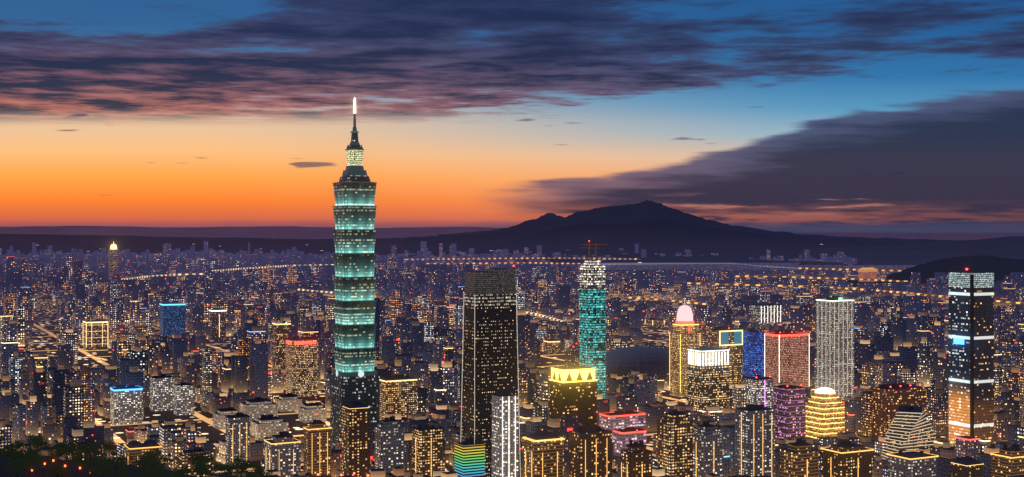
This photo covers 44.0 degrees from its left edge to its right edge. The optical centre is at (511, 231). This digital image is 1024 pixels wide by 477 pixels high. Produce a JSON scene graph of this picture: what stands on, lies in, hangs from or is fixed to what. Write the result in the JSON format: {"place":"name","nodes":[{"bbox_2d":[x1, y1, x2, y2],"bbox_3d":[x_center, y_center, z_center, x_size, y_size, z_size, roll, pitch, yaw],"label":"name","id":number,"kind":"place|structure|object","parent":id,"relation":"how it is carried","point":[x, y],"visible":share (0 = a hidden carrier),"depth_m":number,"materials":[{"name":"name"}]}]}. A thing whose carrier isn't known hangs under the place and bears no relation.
{"place":"outdoors","nodes":[
{"label":"outdoors","id":0,"kind":"place"},
{"bbox_2d":[69,435,101,460],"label":"residential tower","id":1,"kind":"structure","parent":0,"point":[84,442],"depth_m":1544.69,"materials":[{"name":"grey"}]},
{"bbox_2d":[83,319,107,350],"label":"office building","id":2,"kind":"structure","parent":0,"point":[95,334],"depth_m":3376.94,"materials":[{"name":"grey"}]},
{"bbox_2d":[0,454,195,476],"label":"hill","id":3,"kind":"structure","parent":0,"point":[37,472],"depth_m":739.42,"materials":[{"name":"green plant"}]},
{"bbox_2d":[0,443,26,463],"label":"tree","id":4,"kind":"object","parent":3,"relation":"on","point":[8,451],"visible":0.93,"depth_m":732.81,"materials":[{"name":"green plant"}]},
{"bbox_2d":[7,440,25,450],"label":"tree","id":5,"kind":"object","parent":3,"relation":"on","point":[19,445],"visible":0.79,"depth_m":795.22,"materials":[{"name":"green plant"}]},
{"bbox_2d":[2,458,34,476],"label":"tree","id":6,"kind":"object","parent":3,"relation":"on","point":[19,464],"visible":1,"depth_m":674.61,"materials":[{"name":"green plant"}]},
{"bbox_2d":[15,445,42,459],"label":"tree","id":7,"kind":"object","parent":3,"relation":"on","point":[30,452],"visible":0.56,"depth_m":731.07,"materials":[{"name":"green plant"}]},
{"bbox_2d":[19,453,43,475],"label":"tree","id":8,"kind":"object","parent":3,"relation":"on","point":[37,460],"visible":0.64,"depth_m":688.83,"materials":[{"name":"green plant"}]},
{"bbox_2d":[20,433,49,451],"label":"tree","id":9,"kind":"object","parent":3,"relation":"on","point":[35,441],"visible":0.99,"depth_m":805.38,"materials":[{"name":"green plant"}]},
{"bbox_2d":[37,452,59,466],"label":"tree","id":10,"kind":"object","parent":3,"relation":"on","point":[50,458],"visible":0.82,"depth_m":731.69,"materials":[{"name":"green plant"}]},
{"bbox_2d":[43,443,68,459],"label":"tree","id":11,"kind":"object","parent":3,"relation":"on","point":[51,448],"visible":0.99,"depth_m":792.57,"materials":[{"name":"green plant"}]},
{"bbox_2d":[40,463,73,476],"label":"tree","id":12,"kind":"object","parent":3,"relation":"on","point":[59,470],"visible":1,"depth_m":673.91,"materials":[{"name":"green plant"}]},
{"bbox_2d":[54,437,79,458],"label":"tree","id":13,"kind":"object","parent":3,"relation":"on","point":[72,448],"visible":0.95,"depth_m":798.02,"materials":[{"name":"green plant"}]},
{"bbox_2d":[64,450,89,472],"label":"tree","id":14,"kind":"object","parent":3,"relation":"on","point":[78,461],"visible":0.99,"depth_m":733.26,"materials":[{"name":"green plant"}]},
{"bbox_2d":[76,438,106,460],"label":"tree","id":15,"kind":"object","parent":3,"relation":"on","point":[87,447],"visible":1,"depth_m":790.85,"materials":[{"name":"green plant"}]},
{"bbox_2d":[84,454,106,467],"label":"tree","id":16,"kind":"object","parent":3,"relation":"on","point":[92,462],"visible":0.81,"depth_m":732.18,"materials":[{"name":"green plant"}]},
{"bbox_2d":[85,461,114,476],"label":"tree","id":17,"kind":"object","parent":3,"relation":"on","point":[99,470],"visible":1,"depth_m":674.40,"materials":[{"name":"green plant"}]},
{"bbox_2d":[98,440,118,457],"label":"tree","id":18,"kind":"object","parent":3,"relation":"on","point":[110,447],"visible":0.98,"depth_m":800.67,"materials":[{"name":"green plant"}]},
{"bbox_2d":[99,450,131,472],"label":"tree","id":19,"kind":"object","parent":3,"relation":"on","point":[121,459],"visible":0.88,"depth_m":730.97,"materials":[{"name":"green plant"}]},
{"bbox_2d":[113,465,130,476],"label":"tree","id":20,"kind":"object","parent":3,"relation":"on","point":[118,472],"visible":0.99,"depth_m":686.04,"materials":[{"name":"green plant"}]},
{"bbox_2d":[132,452,157,469],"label":"tree","id":21,"kind":"object","parent":3,"relation":"on","point":[142,462],"visible":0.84,"depth_m":745.25,"materials":[{"name":"green plant"}]},
{"bbox_2d":[143,448,164,461],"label":"tree","id":22,"kind":"object","parent":3,"relation":"on","point":[157,453],"visible":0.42,"depth_m":794.63,"materials":[{"name":"green plant"}]},
{"bbox_2d":[140,464,172,476],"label":"tree","id":23,"kind":"object","parent":3,"relation":"on","point":[158,470],"visible":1,"depth_m":677.70,"materials":[{"name":"green plant"}]},
{"bbox_2d":[145,454,172,474],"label":"tree","id":24,"kind":"object","parent":3,"relation":"on","point":[159,462],"visible":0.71,"depth_m":740.50,"materials":[{"name":"green plant"}]},
{"bbox_2d":[170,466,191,476],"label":"tree","id":25,"kind":"object","parent":3,"relation":"on","point":[180,471],"visible":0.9,"depth_m":735.97,"materials":[{"name":"green plant"}]},
{"bbox_2d":[31,459,368,476],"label":"hill lanterns","id":26,"kind":"object","parent":3,"relation":"on","point":[317,473],"visible":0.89,"depth_m":699.64,"materials":[{"name":"orange glass"}]},
{"bbox_2d":[188,450,216,476],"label":"tree","id":27,"kind":"object","parent":3,"relation":"on","point":[199,457],"visible":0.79,"depth_m":802.93,"materials":[{"name":"green plant"}]},
{"bbox_2d":[190,460,218,476],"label":"tree","id":28,"kind":"object","parent":3,"relation":"on","point":[201,468],"visible":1,"depth_m":747.65,"materials":[{"name":"green plant"}]},
{"bbox_2d":[213,461,236,476],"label":"tree","id":29,"kind":"object","parent":3,"relation":"on","point":[220,468],"visible":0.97,"depth_m":789.05,"materials":[{"name":"green plant"}]},
{"bbox_2d":[232,453,252,475],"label":"tree","id":30,"kind":"object","parent":3,"relation":"on","point":[243,466],"visible":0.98,"depth_m":797.40,"materials":[{"name":"green plant"}]},
{"bbox_2d":[239,471,262,476],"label":"tree","id":31,"kind":"object","parent":3,"relation":"on","point":[251,473],"visible":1,"depth_m":728.81,"materials":[{"name":"green plant"}]},
{"bbox_2d":[251,462,273,476],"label":"tree","id":32,"kind":"object","parent":3,"relation":"on","point":[259,469],"visible":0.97,"depth_m":793.20,"materials":[{"name":"green plant"}]},
{"bbox_2d":[124,439,161,466],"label":"residential tower","id":33,"kind":"structure","parent":0,"point":[134,449],"depth_m":1560.03,"materials":[{"name":"brown"}]},
{"bbox_2d":[173,441,213,476],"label":"residential tower","id":34,"kind":"structure","parent":0,"point":[181,459],"depth_m":1484.74,"materials":[{"name":"grey"}]},
{"bbox_2d":[0,234,404,254],"bbox_3d":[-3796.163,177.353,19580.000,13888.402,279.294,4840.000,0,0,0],"label":"hills","id":35,"kind":"structure","parent":0,"point":[22,243],"depth_m":20650.65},
{"bbox_2d":[209,305,225,340],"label":"high-rise building","id":36,"kind":"structure","parent":0,"point":[217,324],"depth_m":3681.37,"materials":[{"name":"grey"}]},
{"bbox_2d":[225,405,249,466],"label":"residential tower","id":37,"kind":"structure","parent":0,"point":[238,432],"depth_m":1703.62,"materials":[{"name":"grey"}]},
{"bbox_2d":[264,428,300,476],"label":"residential tower","id":38,"kind":"structure","parent":0,"point":[282,451],"depth_m":1504.03,"materials":[{"name":"grey concrete"}]},
{"bbox_2d":[286,336,317,396],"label":"high-rise building","id":39,"kind":"structure","parent":0,"point":[301,366],"depth_m":2432.75,"materials":[{"name":"grey"}]},
{"bbox_2d":[303,414,331,475],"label":"residential tower","id":40,"kind":"structure","parent":0,"point":[317,445],"depth_m":1556.63,"materials":[{"name":"brown"}]},
{"bbox_2d":[341,401,369,476],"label":"residential tower","id":41,"kind":"structure","parent":0,"point":[355,436],"depth_m":1441.09,"materials":[{"name":"brown"}]},
{"bbox_2d":[412,414,441,476],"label":"residential tower","id":42,"kind":"structure","parent":0,"point":[426,450],"depth_m":1567.17,"materials":[{"name":"brown"}]},
{"bbox_2d":[16,255,944,475],"bbox_3d":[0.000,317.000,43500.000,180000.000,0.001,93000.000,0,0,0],"label":"ground","id":43,"kind":"structure","parent":0,"point":[44,331],"depth_m":3377.68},
{"bbox_2d":[37,297,52,308],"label":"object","id":44,"kind":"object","parent":43,"relation":"on","point":[44,303],"visible":1,"depth_m":5176.92,"materials":[{"name":"grey"}]},
{"bbox_2d":[109,241,118,280],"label":"dome tower","id":45,"kind":"structure","parent":43,"relation":"on","point":[113,259],"depth_m":6483.60,"materials":[{"name":"grey"}]},
{"bbox_2d":[110,385,142,424],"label":"building","id":46,"kind":"structure","parent":43,"relation":"on","point":[126,404],"depth_m":2085.26,"materials":[{"name":"grey"}]},
{"bbox_2d":[150,368,172,411],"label":"building","id":47,"kind":"structure","parent":43,"relation":"on","point":[161,392],"depth_m":2240.06,"materials":[{"name":"grey"}]},
{"bbox_2d":[123,273,202,279],"bbox_3d":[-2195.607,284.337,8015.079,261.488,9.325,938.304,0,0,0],"label":"bridge","id":48,"kind":"structure","parent":43,"relation":"on","point":[163,275],"depth_m":8224.63,"materials":[{"name":"grey concrete"}]},
{"bbox_2d":[159,302,185,335],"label":"office building","id":49,"kind":"structure","parent":43,"relation":"on","point":[172,317],"depth_m":3877.45,"materials":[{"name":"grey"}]},
{"bbox_2d":[174,382,193,415],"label":"building","id":50,"kind":"structure","parent":43,"relation":"on","point":[183,398],"depth_m":2188.54,"materials":[{"name":"grey"}]},
{"bbox_2d":[213,407,237,429],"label":"cream block","id":51,"kind":"structure","parent":43,"relation":"on","point":[219,419],"depth_m":2036.18,"materials":[{"name":"grey"}]},
{"bbox_2d":[240,392,277,420],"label":"cream block","id":52,"kind":"structure","parent":43,"relation":"on","point":[255,408],"depth_m":2132.24,"materials":[{"name":"grey"}]},
{"bbox_2d":[250,414,287,440],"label":"cream block","id":53,"kind":"structure","parent":43,"relation":"on","point":[263,426],"depth_m":1933.96,"materials":[{"name":"grey"}]},
{"bbox_2d":[212,264,333,270],"bbox_3d":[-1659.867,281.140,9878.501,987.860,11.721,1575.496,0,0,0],"label":"expressway","id":54,"kind":"structure","parent":43,"relation":"on","point":[271,266],"depth_m":10073.22,"materials":[{"name":"grey concrete"}]},
{"bbox_2d":[272,321,290,369],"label":"high-rise building","id":55,"kind":"structure","parent":43,"relation":"on","point":[281,332],"depth_m":2885.31,"materials":[{"name":"brown"}]},
{"bbox_2d":[275,389,301,411],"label":"cream block","id":56,"kind":"structure","parent":43,"relation":"on","point":[287,402],"depth_m":2236.93,"materials":[{"name":"grey"}]},
{"bbox_2d":[299,403,326,422],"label":"cream block","id":57,"kind":"structure","parent":43,"relation":"on","point":[308,412],"depth_m":2107.25,"materials":[{"name":"grey"}]},
{"bbox_2d":[298,289,384,297],"bbox_3d":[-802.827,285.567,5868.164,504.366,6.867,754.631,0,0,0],"label":"avenue","id":58,"kind":"object","parent":43,"relation":"on","point":[321,291],"visible":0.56,"depth_m":6070.77,"materials":[{"name":"grey asphalt"}]},
{"bbox_2d":[330,97,378,449],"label":"skyscraper","id":59,"kind":"structure","parent":43,"relation":"on","point":[354,372],"depth_m":1794.42,"materials":[{"name":"teal glass"}]},
{"bbox_2d":[375,409,403,472],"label":"residential tower","id":60,"kind":"structure","parent":43,"relation":"on","point":[389,444],"depth_m":1510.79,"materials":[{"name":"grey"}]},
{"bbox_2d":[379,369,416,420],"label":"building","id":61,"kind":"structure","parent":43,"relation":"on","point":[398,393],"depth_m":1988.95,"materials":[{"name":"brown"}]},
{"bbox_2d":[454,438,484,476],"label":"building","id":62,"kind":"structure","parent":43,"relation":"on","point":[469,457],"depth_m":1490.78,"materials":[{"name":"multicoloured"}]},
{"bbox_2d":[461,265,520,476],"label":"skyscraper","id":63,"kind":"structure","parent":43,"relation":"on","point":[490,354],"depth_m":1511.58,"materials":[{"name":"black glass"}]},
{"bbox_2d":[492,390,517,476],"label":"skyscraper","id":64,"kind":"structure","parent":43,"relation":"on","point":[505,433],"depth_m":1392.49,"materials":[{"name":"grey"}]},
{"bbox_2d":[0,241,1023,476],"bbox_3d":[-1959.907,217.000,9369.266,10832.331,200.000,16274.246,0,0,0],"label":"city blocks","id":65,"kind":"structure","parent":43,"relation":"on","point":[61,396],"depth_m":2994.64,"materials":[{"name":"grey concrete"}]},
{"bbox_2d":[526,311,566,321],"bbox_3d":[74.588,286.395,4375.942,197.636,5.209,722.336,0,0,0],"label":"elevated road","id":66,"kind":"structure","parent":65,"relation":"on","point":[552,318],"depth_m":4250.10,"materials":[{"name":"grey concrete"}]},
{"bbox_2d":[628,297,706,304],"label":"elevated road","id":67,"kind":"structure","parent":65,"relation":"on","point":[668,300],"depth_m":5232.06,"materials":[{"name":"concrete"}]},
{"bbox_2d":[736,275,907,281],"bbox_3d":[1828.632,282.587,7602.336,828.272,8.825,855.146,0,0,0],"label":"expressway","id":68,"kind":"structure","parent":65,"relation":"on","point":[827,278],"depth_m":7682.54,"materials":[{"name":"concrete"}]},
{"bbox_2d":[544,339,559,353],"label":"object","id":69,"kind":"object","parent":43,"relation":"on","point":[551,346],"visible":1,"depth_m":3288.55,"materials":[{"name":"brown"}]},
{"bbox_2d":[549,366,596,428],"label":"high-rise building","id":70,"kind":"structure","parent":43,"relation":"on","point":[572,389],"depth_m":1547.91,"materials":[{"name":"grey"}]},
{"bbox_2d":[579,241,607,398],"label":"tower under construction","id":71,"kind":"structure","parent":43,"relation":"on","point":[592,321],"depth_m":2128.34,"materials":[{"name":"teal glass"}]},
{"bbox_2d":[599,410,645,439],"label":"building","id":72,"kind":"structure","parent":43,"relation":"on","point":[611,421],"depth_m":1937.99,"materials":[{"name":"pink"}]},
{"bbox_2d":[613,427,646,455],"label":"building","id":73,"kind":"structure","parent":43,"relation":"on","point":[622,438],"depth_m":1791.49,"materials":[{"name":"pink"}]},
{"bbox_2d":[620,430,651,476],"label":"residential tower","id":74,"kind":"structure","parent":43,"relation":"on","point":[635,458],"depth_m":1299.81,"materials":[{"name":"brown"}]},
{"bbox_2d":[606,346,668,378],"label":"taipei dome","id":75,"kind":"structure","parent":43,"relation":"on","point":[624,361],"depth_m":2621.52,"materials":[{"name":"metal"}]},
{"bbox_2d":[645,314,663,327],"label":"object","id":76,"kind":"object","parent":43,"relation":"on","point":[653,323],"visible":1,"depth_m":4183.83,"materials":[{"name":"brown"}]},
{"bbox_2d":[405,221,906,262],"bbox_3d":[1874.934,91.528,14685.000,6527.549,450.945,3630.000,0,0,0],"label":"mountain foothills","id":77,"kind":"structure","parent":43,"relation":"on","point":[670,240],"depth_m":15540.14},
{"bbox_2d":[669,302,699,396],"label":"domed tower","id":78,"kind":"structure","parent":43,"relation":"on","point":[684,336],"depth_m":2435.43,"materials":[{"name":"yellow"}]},
{"bbox_2d":[437,200,961,244],"bbox_3d":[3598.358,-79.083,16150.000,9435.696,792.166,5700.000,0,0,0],"label":"mountain","id":79,"kind":"structure","parent":43,"relation":"on","point":[646,211],"depth_m":18599.58,"materials":[{"name":"black"}]},
{"bbox_2d":[743,328,764,376],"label":"blue slab","id":80,"kind":"structure","parent":43,"relation":"on","point":[753,351],"depth_m":2486.78,"materials":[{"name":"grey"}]},
{"bbox_2d":[745,375,772,407],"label":"building","id":81,"kind":"structure","parent":43,"relation":"on","point":[758,389],"depth_m":1939.59,"materials":[{"name":"grey"}]},
{"bbox_2d":[749,304,781,326],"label":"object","id":82,"kind":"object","parent":43,"relation":"on","point":[762,315],"visible":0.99,"depth_m":3579.50,"materials":[{"name":"grey"}]},
{"bbox_2d":[764,330,808,387],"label":"pink hotel","id":83,"kind":"structure","parent":43,"relation":"on","point":[786,355],"depth_m":2332.95,"materials":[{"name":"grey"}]},
{"bbox_2d":[773,384,804,438],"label":"building","id":84,"kind":"structure","parent":43,"relation":"on","point":[789,404],"depth_m":1838.19,"materials":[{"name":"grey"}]},
{"bbox_2d":[687,282,1023,303],"bbox_3d":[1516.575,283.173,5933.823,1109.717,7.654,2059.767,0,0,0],"label":"expressway","id":85,"kind":"structure","parent":43,"relation":"on","point":[848,288],"depth_m":6292.30,"materials":[{"name":"concrete"}]},
{"bbox_2d":[858,268,877,281],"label":"grand hotel","id":86,"kind":"structure","parent":43,"relation":"on","point":[867,273],"depth_m":7975.90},
{"bbox_2d":[872,383,926,439],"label":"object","id":87,"kind":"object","parent":43,"relation":"on","point":[888,400],"visible":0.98,"depth_m":1885.38,"materials":[{"name":"brick"}]},
{"bbox_2d":[949,268,993,445],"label":"skyscraper","id":88,"kind":"structure","parent":43,"relation":"on","point":[971,353],"depth_m":1684.84,"materials":[{"name":"grey glass"}]},
{"bbox_2d":[426,262,584,264],"bbox_3d":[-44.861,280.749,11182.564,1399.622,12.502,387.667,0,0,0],"label":"bridge","id":89,"kind":"structure","parent":0,"point":[510,262],"depth_m":11207.57,"materials":[{"name":"concrete"}]},
{"bbox_2d":[0,226,1023,239],"bbox_3d":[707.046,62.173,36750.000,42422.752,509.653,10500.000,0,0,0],"label":"hills","id":90,"kind":"structure","parent":0,"point":[287,232],"depth_m":40448.31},
{"bbox_2d":[0,0,1023,233],"label":"sky","id":91,"kind":"structure","parent":0,"point":[793,116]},
{"bbox_2d":[405,257,640,259],"bbox_3d":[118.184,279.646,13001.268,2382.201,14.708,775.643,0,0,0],"label":"bridge","id":92,"kind":"structure","parent":0,"point":[527,258],"depth_m":13049.41,"materials":[{"name":"concrete"}]},
{"bbox_2d":[522,430,564,476],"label":"residential tower","id":93,"kind":"structure","parent":0,"point":[543,453],"depth_m":1229.86,"materials":[{"name":"brown"}]},
{"bbox_2d":[569,411,611,476],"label":"residential tower","id":94,"kind":"structure","parent":0,"point":[590,452],"depth_m":1202.58,"materials":[{"name":"brown"}]},
{"bbox_2d":[657,401,692,476],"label":"residential tower","id":95,"kind":"structure","parent":0,"point":[674,442],"depth_m":1393.62,"materials":[{"name":"brown"}]},
{"bbox_2d":[693,421,722,476],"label":"residential tower","id":96,"kind":"structure","parent":0,"point":[707,447],"depth_m":1436.91,"materials":[{"name":"grey concrete"}]},
{"bbox_2d":[688,346,728,420],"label":"high-rise building","id":97,"kind":"structure","parent":0,"point":[708,376],"depth_m":2034.51,"materials":[{"name":"grey"}]},
{"bbox_2d":[601,263,815,269],"bbox_3d":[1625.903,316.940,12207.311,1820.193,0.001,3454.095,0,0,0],"label":"river","id":98,"kind":"structure","parent":0,"point":[687,263],"depth_m":12577.68,"materials":[{"name":"grey liquid"}]},
{"bbox_2d":[706,326,742,383],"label":"high-rise building","id":99,"kind":"structure","parent":0,"point":[729,338],"depth_m":2286.40,"materials":[{"name":"yellow"}]},
{"bbox_2d":[735,404,774,476],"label":"residential tower","id":100,"kind":"structure","parent":0,"point":[754,439],"depth_m":1461.37,"materials":[{"name":"grey"}]},
{"bbox_2d":[780,433,818,476],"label":"residential tower","id":101,"kind":"structure","parent":0,"point":[799,457],"depth_m":1263.20,"materials":[{"name":"brown"}]},
{"bbox_2d":[806,387,844,439],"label":"domed building","id":102,"kind":"structure","parent":0,"point":[825,411],"depth_m":1735.64,"materials":[{"name":"gold metal"}]},
{"bbox_2d":[816,296,853,397],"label":"white tower","id":103,"kind":"structure","parent":0,"point":[835,343],"depth_m":2233.61,"materials":[{"name":"grey"}]},
{"bbox_2d":[820,440,873,476],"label":"residential tower","id":104,"kind":"structure","parent":0,"point":[844,458],"depth_m":1329.31,"materials":[{"name":"brown"}]},
{"bbox_2d":[799,267,901,271],"bbox_3d":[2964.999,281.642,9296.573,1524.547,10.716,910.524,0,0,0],"label":"bridge","id":105,"kind":"structure","parent":0,"point":[843,269],"depth_m":9489.76,"materials":[{"name":"grey concrete"}]},
{"bbox_2d":[882,405,936,459],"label":"terraced building","id":106,"kind":"structure","parent":0,"point":[909,423],"depth_m":1633.04,"materials":[{"name":"grey"}]},
{"bbox_2d":[798,236,1023,264],"bbox_3d":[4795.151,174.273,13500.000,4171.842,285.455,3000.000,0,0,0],"label":"ridge","id":107,"kind":"structure","parent":0,"point":[1011,247],"depth_m":14149.10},
{"bbox_2d":[886,436,938,476],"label":"residential tower","id":108,"kind":"structure","parent":0,"point":[913,463],"depth_m":1324.22,"materials":[{"name":"grey"}]},
{"bbox_2d":[847,255,1023,286],"bbox_3d":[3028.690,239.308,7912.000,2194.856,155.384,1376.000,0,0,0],"label":"hill","id":109,"kind":"structure","parent":0,"point":[1000,267],"depth_m":8350.62,"materials":[{"name":"black plant"}]},
{"bbox_2d":[951,456,982,476],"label":"residential tower","id":110,"kind":"structure","parent":0,"point":[966,466],"depth_m":1280.93,"materials":[{"name":"brown"}]},
{"bbox_2d":[990,444,1023,476],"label":"residential tower","id":111,"kind":"structure","parent":0,"point":[1006,461],"depth_m":1348.23,"materials":[{"name":"brown"}]}
]}

